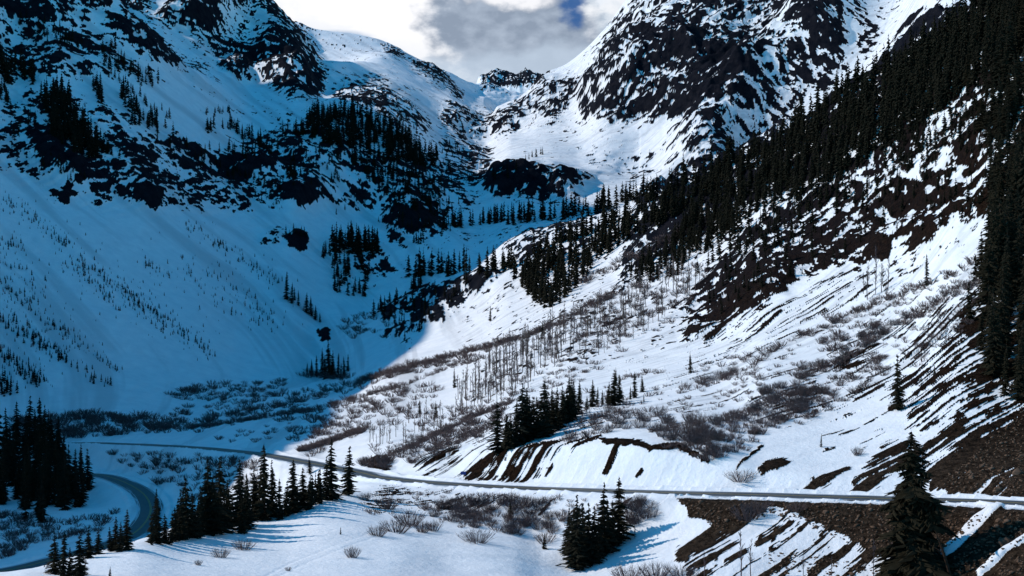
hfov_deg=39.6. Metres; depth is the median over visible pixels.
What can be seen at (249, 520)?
spruce tree
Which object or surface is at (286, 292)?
spruce tree
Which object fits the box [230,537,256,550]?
bare shrub
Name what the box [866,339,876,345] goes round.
bare shrub
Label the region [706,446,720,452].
bare shrub
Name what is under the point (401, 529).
bare shrub
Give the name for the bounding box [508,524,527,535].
bare shrub
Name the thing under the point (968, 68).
spruce tree
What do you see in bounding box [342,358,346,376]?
spruce tree
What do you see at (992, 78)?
spruce tree
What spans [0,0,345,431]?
mountain
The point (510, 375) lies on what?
bare aspen
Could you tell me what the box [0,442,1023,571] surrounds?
road
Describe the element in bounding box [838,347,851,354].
bare shrub
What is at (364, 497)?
bare shrub
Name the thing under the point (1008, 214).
spruce tree
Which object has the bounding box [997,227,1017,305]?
spruce tree
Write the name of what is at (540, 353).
bare aspen
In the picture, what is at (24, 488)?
spruce tree
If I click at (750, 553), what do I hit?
bare aspen
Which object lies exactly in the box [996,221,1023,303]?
spruce tree
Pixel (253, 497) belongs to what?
spruce tree
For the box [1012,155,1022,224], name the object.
spruce tree
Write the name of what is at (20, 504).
spruce tree
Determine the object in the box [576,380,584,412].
spruce tree
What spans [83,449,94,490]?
spruce tree
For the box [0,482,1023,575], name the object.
snow field
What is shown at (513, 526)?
bare shrub
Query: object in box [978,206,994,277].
spruce tree
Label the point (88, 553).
spruce tree
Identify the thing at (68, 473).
spruce tree
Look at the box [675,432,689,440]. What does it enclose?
bare shrub
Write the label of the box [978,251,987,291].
spruce tree
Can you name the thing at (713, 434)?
bare shrub
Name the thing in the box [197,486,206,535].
spruce tree
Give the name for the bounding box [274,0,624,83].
sky
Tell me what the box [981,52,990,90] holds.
spruce tree
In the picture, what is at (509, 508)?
spruce tree
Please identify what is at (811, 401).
bare shrub
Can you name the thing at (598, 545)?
spruce tree
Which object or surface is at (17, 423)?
spruce tree
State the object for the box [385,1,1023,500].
hillside
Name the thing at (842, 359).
bare shrub
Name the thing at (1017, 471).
boulder
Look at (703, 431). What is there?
bare shrub
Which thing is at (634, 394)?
spruce tree
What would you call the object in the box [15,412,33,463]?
spruce tree
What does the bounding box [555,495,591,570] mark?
spruce tree
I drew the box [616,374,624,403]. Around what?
spruce tree
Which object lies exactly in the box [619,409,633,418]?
bare shrub
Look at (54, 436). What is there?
spruce tree
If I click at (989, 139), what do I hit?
spruce tree
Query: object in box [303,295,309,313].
spruce tree
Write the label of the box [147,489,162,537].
spruce tree
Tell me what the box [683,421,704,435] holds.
bare shrub
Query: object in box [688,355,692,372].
spruce tree
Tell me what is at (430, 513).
bare shrub
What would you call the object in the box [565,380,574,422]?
spruce tree
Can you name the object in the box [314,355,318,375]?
spruce tree
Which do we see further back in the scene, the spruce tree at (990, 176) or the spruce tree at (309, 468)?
the spruce tree at (990, 176)
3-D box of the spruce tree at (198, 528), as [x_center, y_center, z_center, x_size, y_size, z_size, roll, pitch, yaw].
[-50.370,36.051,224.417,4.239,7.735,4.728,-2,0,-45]
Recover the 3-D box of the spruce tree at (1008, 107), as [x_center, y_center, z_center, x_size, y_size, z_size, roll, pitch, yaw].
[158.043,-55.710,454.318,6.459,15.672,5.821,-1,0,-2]
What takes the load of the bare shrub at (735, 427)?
on the hillside
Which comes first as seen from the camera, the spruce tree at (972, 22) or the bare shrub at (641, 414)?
the bare shrub at (641, 414)
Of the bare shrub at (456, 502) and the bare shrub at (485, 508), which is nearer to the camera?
the bare shrub at (485, 508)
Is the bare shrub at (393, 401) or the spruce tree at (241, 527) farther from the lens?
the bare shrub at (393, 401)
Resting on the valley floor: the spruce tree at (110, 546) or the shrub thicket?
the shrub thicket
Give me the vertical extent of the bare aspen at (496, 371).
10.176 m
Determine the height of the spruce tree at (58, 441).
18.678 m
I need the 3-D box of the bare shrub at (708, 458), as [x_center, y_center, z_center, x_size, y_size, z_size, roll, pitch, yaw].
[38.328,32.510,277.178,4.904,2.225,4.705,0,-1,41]
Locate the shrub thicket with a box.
[0,224,980,558]
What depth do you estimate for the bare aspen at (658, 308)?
540.62 m
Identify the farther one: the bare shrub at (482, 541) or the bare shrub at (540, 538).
the bare shrub at (540, 538)
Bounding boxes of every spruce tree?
[0,408,18,458]
[0,429,7,472]
[0,450,8,501]
[0,455,11,504]
[9,402,23,453]
[10,454,22,499]
[11,459,22,495]
[13,425,18,463]
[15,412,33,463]
[17,456,34,507]
[17,462,33,509]
[18,442,35,494]
[21,396,34,448]
[29,409,36,450]
[33,397,43,455]
[33,478,45,517]
[41,405,47,450]
[43,535,60,573]
[46,411,49,448]
[47,413,53,452]
[47,417,54,457]
[48,415,62,460]
[52,421,62,466]
[55,532,71,575]
[56,451,73,502]
[56,455,72,510]
[60,434,71,481]
[65,548,73,575]
[66,444,74,498]
[67,531,90,575]
[70,449,80,495]
[71,462,86,507]
[75,449,88,501]
[77,445,83,478]
[81,527,95,558]
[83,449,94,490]
[93,529,105,554]
[105,527,113,551]
[108,517,119,549]
[112,523,124,551]
[121,510,135,550]
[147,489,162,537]
[153,503,167,544]
[160,514,173,544]
[169,508,181,541]
[175,498,184,528]
[176,502,190,540]
[179,477,200,538]
[181,490,188,534]
[188,493,204,538]
[195,500,204,533]
[196,458,227,533]
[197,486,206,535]
[202,495,210,534]
[204,479,230,535]
[213,457,239,533]
[221,480,239,529]
[230,458,254,525]
[234,498,249,533]
[236,486,257,529]
[244,474,249,501]
[248,468,259,519]
[249,445,274,520]
[267,460,280,517]
[273,479,285,520]
[282,481,292,516]
[283,274,290,299]
[284,460,305,512]
[289,282,293,303]
[297,468,311,508]
[302,478,315,510]
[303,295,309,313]
[306,460,311,473]
[308,297,313,316]
[313,306,318,319]
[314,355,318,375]
[315,472,324,501]
[319,351,323,374]
[320,344,331,378]
[322,457,336,500]
[323,439,345,500]
[328,351,336,378]
[335,354,339,377]
[337,446,360,494]
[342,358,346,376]
[346,355,349,370]
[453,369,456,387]
[484,402,503,453]
[499,414,516,449]
[507,500,512,518]
[510,383,536,446]
[513,402,523,446]
[515,388,535,439]
[522,404,530,441]
[528,396,535,438]
[531,397,538,436]
[532,381,557,437]
[533,394,543,437]
[542,533,548,549]
[547,395,561,432]
[553,398,561,428]
[554,390,560,414]
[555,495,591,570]
[557,386,568,428]
[557,508,572,555]
[559,392,570,423]
[561,511,579,560]
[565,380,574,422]
[566,377,581,420]
[568,503,591,560]
[573,382,578,415]
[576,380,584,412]
[580,503,599,566]
[588,380,597,406]
[591,506,608,558]
[593,519,607,563]
[595,390,600,403]
[595,481,617,554]
[603,500,625,553]
[604,382,612,405]
[605,370,622,405]
[609,500,623,546]
[611,477,635,543]
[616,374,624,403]
[631,373,637,397]
[640,378,645,391]
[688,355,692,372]
[870,431,961,575]
[887,355,906,409]
[923,254,928,286]
[962,283,975,319]
[963,47,971,84]
[968,5,975,35]
[968,233,1000,320]
[971,198,991,275]
[972,308,987,349]
[973,90,985,130]
[975,230,982,273]
[978,103,993,145]
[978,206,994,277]
[978,208,994,284]
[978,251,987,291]
[978,288,1008,374]
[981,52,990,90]
[981,297,1011,367]
[982,78,997,122]
[982,142,993,188]
[982,183,1001,249]
[982,201,1003,288]
[983,117,993,156]
[984,156,994,215]
[984,287,991,327]
[987,133,998,180]
[987,145,1002,211]
[988,54,996,93]
[988,134,1006,214]
[990,74,1003,135]
[993,106,1004,145]
[993,169,1007,211]
[993,205,1013,273]
[993,220,1003,289]
[994,86,1008,140]
[994,256,1018,328]
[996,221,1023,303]
[997,38,1011,92]
[997,125,1004,165]
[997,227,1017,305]
[997,278,1016,354]
[998,285,1015,356]
[998,340,1010,394]
[1001,90,1014,133]
[1001,191,1004,223]
[1001,253,1016,315]
[1002,163,1010,205]
[1002,195,1015,252]
[1003,124,1010,176]
[1004,12,1014,63]
[1004,55,1022,114]
[1004,66,1010,105]
[1004,109,1012,145]
[1004,121,1023,172]
[1004,323,1023,400]
[1005,151,1022,224]
[1008,186,1016,230]
[1009,73,1019,121]
[1009,323,1023,398]
[1010,51,1023,97]
[1010,214,1023,283]
[1010,318,1021,374]
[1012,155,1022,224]
[1012,262,1023,335]
[1013,108,1023,152]
[1014,0,1023,51]
[1016,54,1023,99]
[1017,12,1023,52]
[1017,124,1023,167]
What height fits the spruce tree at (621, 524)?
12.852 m
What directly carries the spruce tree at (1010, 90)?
on the hillside
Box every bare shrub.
[211,547,233,557]
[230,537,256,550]
[343,546,361,557]
[355,491,372,500]
[365,525,387,536]
[372,495,399,509]
[376,461,393,468]
[376,518,416,533]
[386,396,400,402]
[393,507,425,526]
[401,447,415,454]
[410,445,421,452]
[414,521,431,532]
[416,500,429,508]
[421,518,441,531]
[426,508,442,516]
[432,501,448,508]
[434,496,450,506]
[441,496,464,505]
[445,507,470,518]
[445,513,459,522]
[447,498,462,507]
[449,501,471,511]
[449,505,463,515]
[455,494,468,502]
[455,527,495,543]
[458,505,476,518]
[462,491,481,504]
[462,513,478,522]
[466,496,479,504]
[466,502,483,513]
[468,519,482,527]
[470,512,489,521]
[475,510,495,520]
[477,492,492,503]
[480,503,498,512]
[481,499,502,509]
[481,516,497,526]
[494,492,511,504]
[496,496,520,506]
[498,520,516,534]
[499,511,520,521]
[500,518,520,527]
[500,521,523,532]
[501,490,519,501]
[504,500,525,513]
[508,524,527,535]
[514,494,535,509]
[516,519,529,527]
[517,508,538,516]
[517,516,530,525]
[518,513,541,525]
[521,494,544,506]
[526,498,551,510]
[527,518,546,529]
[532,530,557,543]
[539,496,554,503]
[540,519,552,528]
[542,509,558,519]
[543,521,560,532]
[555,508,572,521]
[564,432,578,438]
[578,431,592,437]
[590,417,602,423]
[591,424,602,430]
[602,414,617,420]
[602,422,613,432]
[603,405,613,412]
[606,414,627,423]
[608,563,646,575]
[611,406,623,412]
[614,421,623,427]
[615,416,627,423]
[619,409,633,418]
[619,422,631,428]
[620,496,633,503]
[624,510,637,519]
[628,514,645,524]
[629,504,649,511]
[631,418,650,427]
[631,497,649,506]
[631,507,648,515]
[632,493,647,502]
[633,411,644,419]
[636,559,673,575]
[637,508,656,518]
[641,414,651,421]
[642,506,662,517]
[645,498,659,507]
[647,411,660,416]
[652,405,668,414]
[654,420,673,429]
[654,426,668,436]
[658,411,674,422]
[658,428,680,440]
[662,422,682,429]
[664,564,700,575]
[666,432,677,440]
[667,425,682,433]
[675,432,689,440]
[677,426,698,437]
[680,409,701,421]
[681,420,695,426]
[682,412,709,423]
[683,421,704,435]
[683,435,699,444]
[687,433,711,442]
[690,423,710,436]
[691,417,704,425]
[698,424,714,430]
[699,437,713,444]
[699,450,717,460]
[704,430,723,439]
[705,374,719,380]
[705,439,721,446]
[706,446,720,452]
[708,415,724,424]
[709,447,725,457]
[713,421,725,427]
[719,432,737,441]
[721,445,732,451]
[723,417,736,423]
[724,470,757,482]
[725,414,741,422]
[726,424,738,431]
[726,502,768,521]
[727,409,741,417]
[727,442,742,452]
[735,436,746,443]
[739,414,749,421]
[741,499,772,512]
[743,414,765,423]
[747,409,761,415]
[749,400,765,409]
[758,388,768,394]
[760,398,778,407]
[763,394,780,402]
[766,413,780,421]
[768,409,783,417]
[772,380,789,388]
[773,418,784,424]
[776,397,790,403]
[778,413,792,420]
[783,384,797,393]
[783,400,800,408]
[783,500,807,512]
[788,403,806,412]
[789,379,801,384]
[791,371,808,378]
[791,406,805,412]
[794,401,809,411]
[795,360,809,369]
[795,373,808,378]
[796,387,809,395]
[800,395,816,404]
[805,369,816,376]
[807,359,819,366]
[813,382,830,391]
[813,384,829,392]
[816,336,828,343]
[830,316,840,323]
[830,354,845,362]
[838,333,849,341]
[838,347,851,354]
[850,446,864,455]
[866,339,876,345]
[870,331,882,336]
[889,318,902,324]
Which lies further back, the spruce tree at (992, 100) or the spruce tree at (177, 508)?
the spruce tree at (992, 100)
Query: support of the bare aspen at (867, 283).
on the hillside
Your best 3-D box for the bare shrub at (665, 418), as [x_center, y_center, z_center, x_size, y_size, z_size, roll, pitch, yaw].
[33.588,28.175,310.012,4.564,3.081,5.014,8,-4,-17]
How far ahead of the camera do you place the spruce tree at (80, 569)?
162.92 m
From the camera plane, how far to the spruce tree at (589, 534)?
244.10 m
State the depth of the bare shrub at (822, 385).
332.70 m
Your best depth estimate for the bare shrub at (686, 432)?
289.93 m
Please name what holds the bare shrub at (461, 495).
on the snow field
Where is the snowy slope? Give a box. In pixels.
[346,303,384,415]
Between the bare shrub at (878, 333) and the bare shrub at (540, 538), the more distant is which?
the bare shrub at (878, 333)
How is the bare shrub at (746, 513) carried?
on the snow field
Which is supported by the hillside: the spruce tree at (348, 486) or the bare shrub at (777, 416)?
the bare shrub at (777, 416)
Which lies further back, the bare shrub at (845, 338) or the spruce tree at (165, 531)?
the bare shrub at (845, 338)
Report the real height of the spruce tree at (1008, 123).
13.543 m
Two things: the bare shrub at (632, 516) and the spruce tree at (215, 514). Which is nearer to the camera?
the spruce tree at (215, 514)
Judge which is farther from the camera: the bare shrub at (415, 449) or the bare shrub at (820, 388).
the bare shrub at (415, 449)
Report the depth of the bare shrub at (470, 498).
280.61 m
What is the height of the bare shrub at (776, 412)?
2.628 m
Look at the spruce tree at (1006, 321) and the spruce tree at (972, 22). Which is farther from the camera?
the spruce tree at (972, 22)
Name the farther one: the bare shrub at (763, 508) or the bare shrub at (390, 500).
the bare shrub at (390, 500)
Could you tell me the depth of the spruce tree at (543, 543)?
254.73 m
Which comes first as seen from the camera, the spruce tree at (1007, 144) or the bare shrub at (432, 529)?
the bare shrub at (432, 529)
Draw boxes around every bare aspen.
[459,380,462,404]
[472,372,476,399]
[494,363,498,388]
[507,328,511,356]
[509,366,513,395]
[516,357,519,383]
[537,341,542,367]
[568,325,572,349]
[592,304,596,327]
[656,298,660,320]
[678,250,682,275]
[738,529,744,575]
[747,540,752,575]
[864,271,868,299]
[871,539,875,575]
[873,246,878,280]
[873,267,877,294]
[880,264,882,292]
[886,257,889,289]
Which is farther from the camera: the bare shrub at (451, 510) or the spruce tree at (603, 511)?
the bare shrub at (451, 510)
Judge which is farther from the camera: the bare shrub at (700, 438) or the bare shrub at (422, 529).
the bare shrub at (700, 438)
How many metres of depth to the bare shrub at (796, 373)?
350.79 m
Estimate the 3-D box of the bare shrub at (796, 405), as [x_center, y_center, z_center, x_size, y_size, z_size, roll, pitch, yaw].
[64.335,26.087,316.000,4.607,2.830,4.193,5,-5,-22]
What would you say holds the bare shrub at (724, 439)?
on the hillside
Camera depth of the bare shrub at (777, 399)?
323.95 m
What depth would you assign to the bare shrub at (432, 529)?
255.67 m
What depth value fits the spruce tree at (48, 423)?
535.63 m
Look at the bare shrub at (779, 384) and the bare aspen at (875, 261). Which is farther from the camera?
the bare aspen at (875, 261)
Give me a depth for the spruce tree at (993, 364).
305.67 m
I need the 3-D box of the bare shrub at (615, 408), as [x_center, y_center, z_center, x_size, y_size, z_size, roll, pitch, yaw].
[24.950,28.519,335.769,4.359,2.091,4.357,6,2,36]
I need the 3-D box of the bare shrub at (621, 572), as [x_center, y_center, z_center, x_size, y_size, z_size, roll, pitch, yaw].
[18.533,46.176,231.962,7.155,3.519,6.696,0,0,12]
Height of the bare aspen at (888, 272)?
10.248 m
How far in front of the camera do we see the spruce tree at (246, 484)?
254.00 m
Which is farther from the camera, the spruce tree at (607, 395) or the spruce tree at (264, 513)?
the spruce tree at (607, 395)
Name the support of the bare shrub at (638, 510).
on the snow field
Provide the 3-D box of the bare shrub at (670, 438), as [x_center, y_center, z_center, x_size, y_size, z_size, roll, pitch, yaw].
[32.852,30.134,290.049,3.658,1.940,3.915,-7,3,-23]
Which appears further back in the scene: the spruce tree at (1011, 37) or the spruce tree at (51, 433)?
the spruce tree at (51, 433)
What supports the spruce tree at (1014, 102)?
on the hillside
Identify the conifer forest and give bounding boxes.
[0,0,1023,544]
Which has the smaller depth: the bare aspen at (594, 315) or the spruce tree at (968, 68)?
the spruce tree at (968, 68)
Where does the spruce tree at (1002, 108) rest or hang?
on the hillside
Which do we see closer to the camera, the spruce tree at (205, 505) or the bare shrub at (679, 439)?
the spruce tree at (205, 505)
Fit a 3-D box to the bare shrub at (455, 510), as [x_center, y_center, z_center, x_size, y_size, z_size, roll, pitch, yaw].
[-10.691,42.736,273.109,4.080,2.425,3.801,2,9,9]
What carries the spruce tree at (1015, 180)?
on the hillside
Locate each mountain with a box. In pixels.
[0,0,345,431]
[346,61,489,312]
[490,0,970,252]
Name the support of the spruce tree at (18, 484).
on the valley floor
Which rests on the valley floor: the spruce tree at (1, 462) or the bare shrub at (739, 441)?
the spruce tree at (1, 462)
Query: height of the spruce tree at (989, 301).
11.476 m
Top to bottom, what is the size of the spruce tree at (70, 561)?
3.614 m
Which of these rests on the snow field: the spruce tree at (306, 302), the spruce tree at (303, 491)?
the spruce tree at (303, 491)
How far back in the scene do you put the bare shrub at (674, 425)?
299.10 m
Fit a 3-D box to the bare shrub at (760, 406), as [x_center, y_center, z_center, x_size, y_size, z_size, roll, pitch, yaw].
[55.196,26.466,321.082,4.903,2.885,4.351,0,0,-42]
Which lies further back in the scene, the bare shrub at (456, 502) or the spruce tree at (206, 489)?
the bare shrub at (456, 502)
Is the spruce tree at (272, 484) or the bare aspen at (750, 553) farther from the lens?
the spruce tree at (272, 484)
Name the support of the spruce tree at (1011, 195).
on the hillside
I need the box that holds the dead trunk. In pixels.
[929,533,951,575]
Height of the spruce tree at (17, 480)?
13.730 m
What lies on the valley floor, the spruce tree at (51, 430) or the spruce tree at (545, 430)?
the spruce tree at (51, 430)
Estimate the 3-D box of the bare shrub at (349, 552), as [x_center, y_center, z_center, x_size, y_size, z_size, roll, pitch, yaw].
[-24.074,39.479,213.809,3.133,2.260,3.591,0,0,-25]
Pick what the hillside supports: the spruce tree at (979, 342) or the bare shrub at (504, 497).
the spruce tree at (979, 342)
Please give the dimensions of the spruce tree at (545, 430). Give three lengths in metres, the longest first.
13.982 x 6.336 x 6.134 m
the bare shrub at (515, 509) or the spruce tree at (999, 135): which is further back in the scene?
the spruce tree at (999, 135)
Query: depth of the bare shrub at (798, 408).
314.69 m
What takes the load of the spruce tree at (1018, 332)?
on the hillside
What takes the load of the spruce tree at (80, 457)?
on the valley floor
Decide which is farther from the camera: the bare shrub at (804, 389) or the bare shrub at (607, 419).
the bare shrub at (804, 389)
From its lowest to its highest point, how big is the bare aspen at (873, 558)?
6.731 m
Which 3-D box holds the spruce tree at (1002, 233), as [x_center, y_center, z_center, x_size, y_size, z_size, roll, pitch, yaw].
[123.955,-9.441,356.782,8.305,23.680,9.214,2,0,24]
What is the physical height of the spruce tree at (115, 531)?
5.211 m
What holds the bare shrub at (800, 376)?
on the hillside
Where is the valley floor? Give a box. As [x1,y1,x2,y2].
[0,410,384,567]
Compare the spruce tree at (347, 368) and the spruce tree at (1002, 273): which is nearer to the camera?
the spruce tree at (1002, 273)
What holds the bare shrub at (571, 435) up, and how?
on the hillside
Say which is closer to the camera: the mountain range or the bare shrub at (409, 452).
the bare shrub at (409, 452)
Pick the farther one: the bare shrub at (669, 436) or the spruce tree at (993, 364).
the spruce tree at (993, 364)
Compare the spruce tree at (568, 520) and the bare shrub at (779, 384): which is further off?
the bare shrub at (779, 384)
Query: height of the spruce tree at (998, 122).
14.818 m
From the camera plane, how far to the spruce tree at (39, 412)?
554.43 m
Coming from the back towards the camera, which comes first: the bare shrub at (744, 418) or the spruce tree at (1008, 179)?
the spruce tree at (1008, 179)
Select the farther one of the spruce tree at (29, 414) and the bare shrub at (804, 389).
the spruce tree at (29, 414)
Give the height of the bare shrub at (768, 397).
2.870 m
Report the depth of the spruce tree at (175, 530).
215.56 m
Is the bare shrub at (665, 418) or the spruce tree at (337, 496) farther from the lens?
the bare shrub at (665, 418)
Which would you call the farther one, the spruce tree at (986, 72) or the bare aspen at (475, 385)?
the spruce tree at (986, 72)
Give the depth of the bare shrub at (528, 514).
269.73 m
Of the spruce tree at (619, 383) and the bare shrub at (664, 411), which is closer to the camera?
the bare shrub at (664, 411)
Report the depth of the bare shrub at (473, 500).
280.28 m
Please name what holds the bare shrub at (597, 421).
on the hillside
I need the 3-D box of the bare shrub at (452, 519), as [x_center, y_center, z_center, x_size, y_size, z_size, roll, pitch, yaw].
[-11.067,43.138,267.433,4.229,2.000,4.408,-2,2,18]
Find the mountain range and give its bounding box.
[276,3,540,114]
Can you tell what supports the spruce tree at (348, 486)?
on the snow field
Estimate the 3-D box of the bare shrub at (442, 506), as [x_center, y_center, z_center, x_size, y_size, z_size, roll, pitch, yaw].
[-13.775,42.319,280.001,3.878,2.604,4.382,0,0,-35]
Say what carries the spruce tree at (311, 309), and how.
on the mountain at (257, 64)
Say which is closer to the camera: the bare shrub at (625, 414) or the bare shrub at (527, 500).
the bare shrub at (527, 500)
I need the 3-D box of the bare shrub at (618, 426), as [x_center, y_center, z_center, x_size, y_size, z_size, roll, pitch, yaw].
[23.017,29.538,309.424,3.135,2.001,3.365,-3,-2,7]
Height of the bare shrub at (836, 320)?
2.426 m
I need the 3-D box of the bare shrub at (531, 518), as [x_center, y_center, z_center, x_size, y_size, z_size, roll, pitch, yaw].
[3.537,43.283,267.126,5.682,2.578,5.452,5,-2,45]
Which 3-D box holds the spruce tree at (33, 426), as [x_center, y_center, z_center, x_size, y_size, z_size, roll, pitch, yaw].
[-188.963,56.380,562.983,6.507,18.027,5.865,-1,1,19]
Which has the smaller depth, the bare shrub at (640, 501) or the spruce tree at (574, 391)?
the bare shrub at (640, 501)
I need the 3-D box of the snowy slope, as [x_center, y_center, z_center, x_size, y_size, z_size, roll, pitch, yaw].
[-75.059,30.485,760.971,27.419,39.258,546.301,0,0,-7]
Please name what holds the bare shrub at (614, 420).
on the hillside
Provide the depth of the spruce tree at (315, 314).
964.12 m
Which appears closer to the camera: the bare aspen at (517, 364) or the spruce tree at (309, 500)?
the spruce tree at (309, 500)
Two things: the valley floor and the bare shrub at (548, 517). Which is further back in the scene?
the valley floor
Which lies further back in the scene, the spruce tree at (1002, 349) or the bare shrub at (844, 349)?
the bare shrub at (844, 349)
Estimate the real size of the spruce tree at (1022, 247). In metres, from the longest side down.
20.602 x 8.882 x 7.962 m
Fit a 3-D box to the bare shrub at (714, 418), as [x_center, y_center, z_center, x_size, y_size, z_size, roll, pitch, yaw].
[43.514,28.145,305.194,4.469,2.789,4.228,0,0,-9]
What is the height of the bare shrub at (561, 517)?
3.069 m
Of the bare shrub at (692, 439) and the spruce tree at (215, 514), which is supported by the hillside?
the bare shrub at (692, 439)
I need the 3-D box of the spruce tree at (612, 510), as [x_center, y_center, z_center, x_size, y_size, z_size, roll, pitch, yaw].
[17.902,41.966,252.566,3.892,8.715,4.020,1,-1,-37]
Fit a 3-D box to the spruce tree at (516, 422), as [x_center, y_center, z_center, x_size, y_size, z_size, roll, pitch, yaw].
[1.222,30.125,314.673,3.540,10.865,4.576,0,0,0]
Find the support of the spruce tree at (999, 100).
on the hillside
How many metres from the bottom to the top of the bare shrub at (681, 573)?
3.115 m
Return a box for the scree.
[679,411,1023,575]
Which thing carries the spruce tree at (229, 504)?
on the snow field
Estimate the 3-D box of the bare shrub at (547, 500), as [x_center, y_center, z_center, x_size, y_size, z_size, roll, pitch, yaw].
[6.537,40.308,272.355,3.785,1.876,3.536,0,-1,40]
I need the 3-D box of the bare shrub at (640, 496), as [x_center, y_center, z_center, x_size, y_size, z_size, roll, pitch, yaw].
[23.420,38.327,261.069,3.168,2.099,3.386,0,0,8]
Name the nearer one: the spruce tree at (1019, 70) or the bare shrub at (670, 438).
the bare shrub at (670, 438)
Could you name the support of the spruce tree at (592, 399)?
on the hillside
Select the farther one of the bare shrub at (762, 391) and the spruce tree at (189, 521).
the bare shrub at (762, 391)
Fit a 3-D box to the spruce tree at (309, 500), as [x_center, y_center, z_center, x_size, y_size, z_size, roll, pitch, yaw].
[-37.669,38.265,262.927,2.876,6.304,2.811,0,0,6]
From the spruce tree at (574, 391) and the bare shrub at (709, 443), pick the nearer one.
the bare shrub at (709, 443)
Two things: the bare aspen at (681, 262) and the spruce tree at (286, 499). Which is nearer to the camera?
the spruce tree at (286, 499)
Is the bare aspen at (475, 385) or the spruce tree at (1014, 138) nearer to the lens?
the spruce tree at (1014, 138)
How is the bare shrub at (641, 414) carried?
on the hillside
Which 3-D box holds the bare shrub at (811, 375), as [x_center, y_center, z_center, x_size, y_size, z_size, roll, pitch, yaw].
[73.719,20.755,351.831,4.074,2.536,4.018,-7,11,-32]
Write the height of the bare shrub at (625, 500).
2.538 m
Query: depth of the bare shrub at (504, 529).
261.11 m
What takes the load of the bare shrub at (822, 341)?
on the hillside
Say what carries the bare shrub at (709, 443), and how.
on the hillside
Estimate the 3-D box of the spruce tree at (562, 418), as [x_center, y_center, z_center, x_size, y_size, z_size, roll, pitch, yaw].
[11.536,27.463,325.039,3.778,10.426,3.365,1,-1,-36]
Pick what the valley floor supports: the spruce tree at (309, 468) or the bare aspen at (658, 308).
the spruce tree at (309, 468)
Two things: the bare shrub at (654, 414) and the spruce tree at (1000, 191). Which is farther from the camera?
the spruce tree at (1000, 191)
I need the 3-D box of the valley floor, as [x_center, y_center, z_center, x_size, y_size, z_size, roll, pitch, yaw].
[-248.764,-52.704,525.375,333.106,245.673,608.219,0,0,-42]
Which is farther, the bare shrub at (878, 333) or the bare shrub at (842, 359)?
the bare shrub at (878, 333)
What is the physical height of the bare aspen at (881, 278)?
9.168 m
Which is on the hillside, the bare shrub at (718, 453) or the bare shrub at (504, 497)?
the bare shrub at (718, 453)
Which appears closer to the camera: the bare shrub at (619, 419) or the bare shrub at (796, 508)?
the bare shrub at (796, 508)
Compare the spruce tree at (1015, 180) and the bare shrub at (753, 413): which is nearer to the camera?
the bare shrub at (753, 413)
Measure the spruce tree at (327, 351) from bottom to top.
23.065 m
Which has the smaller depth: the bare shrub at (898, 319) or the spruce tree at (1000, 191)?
the bare shrub at (898, 319)
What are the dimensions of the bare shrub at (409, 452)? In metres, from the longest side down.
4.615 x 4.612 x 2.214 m
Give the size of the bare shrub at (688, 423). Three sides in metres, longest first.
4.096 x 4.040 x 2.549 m
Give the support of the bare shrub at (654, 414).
on the hillside
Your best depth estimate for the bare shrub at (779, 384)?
340.63 m
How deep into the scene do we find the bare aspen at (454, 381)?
536.90 m
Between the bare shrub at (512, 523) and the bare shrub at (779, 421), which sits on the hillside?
the bare shrub at (779, 421)
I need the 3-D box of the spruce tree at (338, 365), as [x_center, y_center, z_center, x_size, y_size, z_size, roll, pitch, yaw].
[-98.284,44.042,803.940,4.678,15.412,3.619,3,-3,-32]
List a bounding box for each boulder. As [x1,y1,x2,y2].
[994,486,1001,490]
[998,537,1011,545]
[1012,467,1022,474]
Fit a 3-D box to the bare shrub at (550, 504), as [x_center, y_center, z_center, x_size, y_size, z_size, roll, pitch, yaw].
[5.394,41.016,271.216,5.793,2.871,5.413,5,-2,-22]
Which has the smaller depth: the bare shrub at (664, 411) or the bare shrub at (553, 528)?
the bare shrub at (553, 528)
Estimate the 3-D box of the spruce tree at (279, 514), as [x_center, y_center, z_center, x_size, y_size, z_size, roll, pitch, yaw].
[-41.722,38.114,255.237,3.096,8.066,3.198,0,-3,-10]
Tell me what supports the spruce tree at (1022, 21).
on the hillside
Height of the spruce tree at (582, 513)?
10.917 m
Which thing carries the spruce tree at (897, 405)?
on the hillside
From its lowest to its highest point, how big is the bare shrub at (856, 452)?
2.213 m
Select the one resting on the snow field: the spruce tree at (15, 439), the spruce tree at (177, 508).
the spruce tree at (177, 508)
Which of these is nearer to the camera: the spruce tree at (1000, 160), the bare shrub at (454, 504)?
the bare shrub at (454, 504)
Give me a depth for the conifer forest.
709.51 m
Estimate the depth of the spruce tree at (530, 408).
318.28 m
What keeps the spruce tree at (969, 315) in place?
on the hillside
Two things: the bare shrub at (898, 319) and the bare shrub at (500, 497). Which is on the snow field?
the bare shrub at (500, 497)
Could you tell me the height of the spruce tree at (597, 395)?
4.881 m
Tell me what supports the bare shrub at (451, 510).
on the snow field
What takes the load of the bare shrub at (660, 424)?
on the hillside
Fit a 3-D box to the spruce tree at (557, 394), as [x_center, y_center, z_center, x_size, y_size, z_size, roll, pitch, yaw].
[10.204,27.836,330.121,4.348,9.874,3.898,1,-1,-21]
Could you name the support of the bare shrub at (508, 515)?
on the snow field
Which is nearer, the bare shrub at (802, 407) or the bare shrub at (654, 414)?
the bare shrub at (802, 407)
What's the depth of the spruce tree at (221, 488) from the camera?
234.69 m
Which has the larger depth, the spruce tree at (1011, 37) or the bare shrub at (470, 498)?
the spruce tree at (1011, 37)
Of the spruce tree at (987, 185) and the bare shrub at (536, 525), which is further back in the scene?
the spruce tree at (987, 185)
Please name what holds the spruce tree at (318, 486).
on the snow field
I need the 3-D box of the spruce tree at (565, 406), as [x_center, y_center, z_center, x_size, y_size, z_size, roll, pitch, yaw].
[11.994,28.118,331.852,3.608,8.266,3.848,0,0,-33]
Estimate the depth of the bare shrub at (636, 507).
258.02 m

